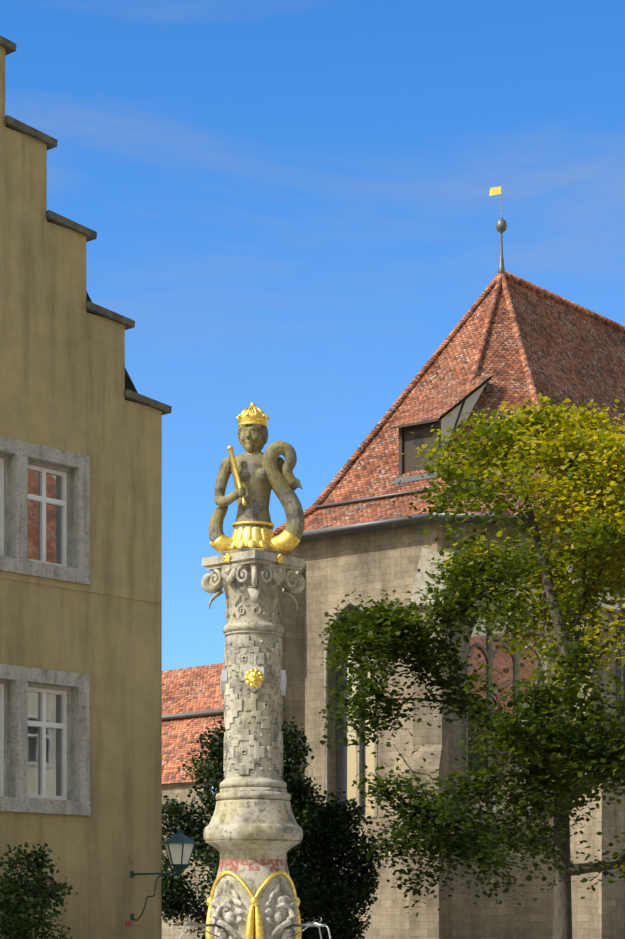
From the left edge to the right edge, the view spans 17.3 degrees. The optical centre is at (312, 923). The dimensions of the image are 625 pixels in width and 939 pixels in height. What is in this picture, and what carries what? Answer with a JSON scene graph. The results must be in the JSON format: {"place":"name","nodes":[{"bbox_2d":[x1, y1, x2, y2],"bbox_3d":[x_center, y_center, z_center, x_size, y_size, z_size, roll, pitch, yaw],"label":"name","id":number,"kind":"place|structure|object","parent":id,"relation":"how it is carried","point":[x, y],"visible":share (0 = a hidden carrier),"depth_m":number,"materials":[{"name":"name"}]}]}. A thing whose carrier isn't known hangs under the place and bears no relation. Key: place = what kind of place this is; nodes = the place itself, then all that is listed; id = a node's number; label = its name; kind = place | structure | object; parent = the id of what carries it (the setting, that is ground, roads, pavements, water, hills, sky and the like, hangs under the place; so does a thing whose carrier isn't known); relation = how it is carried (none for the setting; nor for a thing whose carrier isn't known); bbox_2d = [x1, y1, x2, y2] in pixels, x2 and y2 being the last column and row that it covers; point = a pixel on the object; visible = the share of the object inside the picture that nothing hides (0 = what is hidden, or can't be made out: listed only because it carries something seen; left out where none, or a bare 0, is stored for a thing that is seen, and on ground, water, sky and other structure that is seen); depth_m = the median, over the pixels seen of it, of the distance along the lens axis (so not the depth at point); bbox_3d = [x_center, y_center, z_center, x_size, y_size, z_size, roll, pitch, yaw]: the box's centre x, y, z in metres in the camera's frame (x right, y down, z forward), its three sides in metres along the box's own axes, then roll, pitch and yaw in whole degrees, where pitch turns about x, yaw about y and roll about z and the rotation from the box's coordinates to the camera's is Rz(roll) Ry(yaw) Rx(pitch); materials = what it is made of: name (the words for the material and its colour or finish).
{"place":"outdoors","nodes":[
{"label":"outdoors","id":0,"kind":"place"},
{"bbox_2d":[162,714,222,938],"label":"wing walls","id":1,"kind":"structure","parent":0,"point":[171,790],"depth_m":63.82,"materials":[{"name":"beige paint"}]},
{"bbox_2d":[162,663,224,783],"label":"wing roof","id":2,"kind":"structure","parent":1,"relation":"on","point":[192,689],"depth_m":67.44,"materials":[{"name":"red tile"}]},
{"bbox_2d":[162,709,223,719],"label":"wing gutter","id":3,"kind":"object","parent":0,"point":[193,714],"depth_m":67.12,"materials":[{"name":"grey metal"}]},
{"bbox_2d":[203,563,302,859],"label":"column mouldings","id":4,"kind":"structure","parent":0,"point":[253,818],"depth_m":17.88,"materials":[{"name":"grey stone"}]},
{"bbox_2d":[223,633,282,778],"bbox_3d":[-0.522,-1.906,18.139,0.526,1.275,0.526,0,0,42],"label":"column shaft","id":5,"kind":"object","parent":4,"relation":"on","point":[253,737],"visible":0.96,"depth_m":17.93,"materials":[{"name":"stone"}]},
{"bbox_2d":[220,667,286,694],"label":"shields","id":6,"kind":"object","parent":5,"relation":"attached to","point":[223,681],"depth_m":18.04,"materials":[{"name":"grey paint"}]},
{"bbox_2d":[223,553,283,687],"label":"gilded ornaments","id":7,"kind":"object","parent":5,"relation":"attached to","point":[253,678],"depth_m":17.83},
{"bbox_2d":[201,549,305,609],"bbox_3d":[-0.522,-2.999,18.139,0.690,0.450,0.690,0,0,42],"label":"column capital","id":8,"kind":"object","parent":4,"relation":"on","point":[212,583],"visible":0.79,"depth_m":17.94,"materials":[{"name":"grey stone"}]},
{"bbox_2d":[225,594,281,618],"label":"carved capital ornaments","id":9,"kind":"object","parent":4,"relation":"attached to","point":[260,600],"depth_m":17.94},
{"bbox_2d":[209,424,303,554],"bbox_3d":[-0.491,-3.841,18.110,0.714,1.244,0.578,0,0,41],"label":"mermaid statue","id":10,"kind":"object","parent":4,"relation":"on","point":[265,473],"visible":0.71,"depth_m":18.02,"materials":[{"name":"stone"}]},
{"bbox_2d":[210,402,299,553],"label":"gilded statue ornaments","id":11,"kind":"object","parent":10,"relation":"attached to","point":[285,541],"visible":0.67,"depth_m":18.02,"materials":[{"name":"gold metal"}]},
{"bbox_2d":[209,782,381,938],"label":"yew tree leaves","id":12,"kind":"object","parent":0,"point":[349,899],"depth_m":45.89,"materials":[{"name":"green plant"}]},
{"bbox_2d":[0,0,624,816],"label":"sky","id":13,"kind":"structure","parent":0,"point":[291,210],"materials":[{"name":"blue"}]},
{"bbox_2d":[280,518,624,938],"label":"church walls","id":14,"kind":"structure","parent":0,"point":[372,564],"depth_m":60.00,"materials":[{"name":"beige stone"}]},
{"bbox_2d":[280,546,623,818],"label":"window stone surrounds","id":15,"kind":"object","parent":14,"relation":"in","point":[424,565],"visible":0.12,"depth_m":60.19,"materials":[{"name":"beige stone"}]},
{"bbox_2d":[336,595,624,815],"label":"church windows","id":16,"kind":"structure","parent":15,"relation":"in","point":[345,758],"depth_m":60.45,"materials":[{"name":"grey glass"}]},
{"bbox_2d":[304,279,624,530],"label":"tiled roof","id":17,"kind":"structure","parent":14,"relation":"on","point":[576,358],"depth_m":65.11,"materials":[{"name":"red tile"}]},
{"bbox_2d":[390,373,493,483],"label":"roof dormer","id":18,"kind":"object","parent":17,"relation":"on","point":[455,399],"visible":0.79,"depth_m":62.02,"materials":[{"name":"red tile"}]},
{"bbox_2d":[300,183,590,541],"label":"church lead","id":19,"kind":"object","parent":17,"relation":"on","point":[417,519],"visible":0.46,"depth_m":60.84,"materials":[{"name":"grey metal"}]},
{"bbox_2d":[489,186,500,195],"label":"weather vane flag","id":20,"kind":"object","parent":19,"relation":"attached to","point":[495,190],"visible":1,"depth_m":67.31,"materials":[{"name":"gold metal"}]},
{"bbox_2d":[273,271,624,535],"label":"roof ridge tiles","id":21,"kind":"object","parent":17,"relation":"on","point":[498,280],"visible":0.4,"depth_m":65.31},
{"bbox_2d":[318,392,624,938],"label":"maple tree","id":22,"kind":"object","parent":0,"point":[365,631],"depth_m":41.99,"materials":[{"name":"green plant"}]},
{"bbox_3d":[-0.522,1.061,18.139,4.472,1.530,4.472,0,0,42],"label":"fountain basin","id":23,"kind":"object","parent":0,"visible":0},
{"bbox_2d":[209,858,297,938],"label":"column pedestal","id":24,"kind":"object","parent":23,"relation":"on","point":[231,897],"visible":0.81,"depth_m":17.82,"materials":[{"name":"stone"}]},
{"bbox_2d":[205,871,301,938],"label":"fountain garlands","id":25,"kind":"object","parent":24,"relation":"on","point":[249,928],"visible":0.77,"depth_m":17.79,"materials":[{"name":"gold metal"}]},
{"bbox_2d":[183,917,326,936],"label":"fountain spouts","id":26,"kind":"object","parent":24,"relation":"attached to","point":[306,925],"visible":0.94,"depth_m":17.68,"materials":[{"name":"silver metal"}]},
{"label":"fountain water","id":27,"kind":"structure","parent":23,"relation":"in","visible":0},
{"bbox_2d":[180,926,330,938],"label":"water jets","id":28,"kind":"object","parent":27,"relation":"in","point":[181,933],"visible":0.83,"depth_m":17.55,"materials":[{"name":"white liquid"}]},
{"label":"ground","id":29,"kind":"structure","parent":0,"visible":0},
{"bbox_2d":[0,842,78,938],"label":"shrub","id":30,"kind":"object","parent":29,"relation":"on","point":[20,918],"depth_m":26.56,"materials":[{"name":"green plant"}]},
{"bbox_2d":[0,35,171,938],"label":"house","id":31,"kind":"structure","parent":29,"relation":"on","point":[66,383],"depth_m":29.73,"materials":[{"name":"yellow paint"}]},
{"bbox_2d":[0,436,90,815],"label":"window surrounds","id":32,"kind":"object","parent":31,"relation":"attached to","point":[18,456],"visible":0.96,"depth_m":29.03,"materials":[{"name":"grey stone"}]},
{"bbox_2d":[0,458,66,799],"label":"casements","id":33,"kind":"object","parent":32,"relation":"attached to","point":[43,500],"visible":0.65,"depth_m":29.30,"materials":[{"name":"white paint"}]},
{"bbox_2d":[28,469,61,795],"bbox_3d":[-5.865,-4.134,27.099,0.001,4.740,6.860,0,0,42],"label":"window glass","id":34,"kind":"object","parent":33,"relation":"in","point":[53,701],"depth_m":29.41,"materials":[{"name":"grey glass"}]},
{"bbox_2d":[130,828,197,920],"bbox_3d":[-2.201,-0.720,29.909,1.251,1.348,0.580,0,0,42],"label":"wall lantern","id":35,"kind":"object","parent":31,"relation":"attached to","point":[179,847],"depth_m":29.56,"materials":[{"name":"metal"}]},
{"bbox_2d":[162,708,321,938],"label":"yew tree","id":36,"kind":"object","parent":29,"relation":"on","point":[306,816],"depth_m":45.24,"materials":[{"name":"green plant"}]}
]}

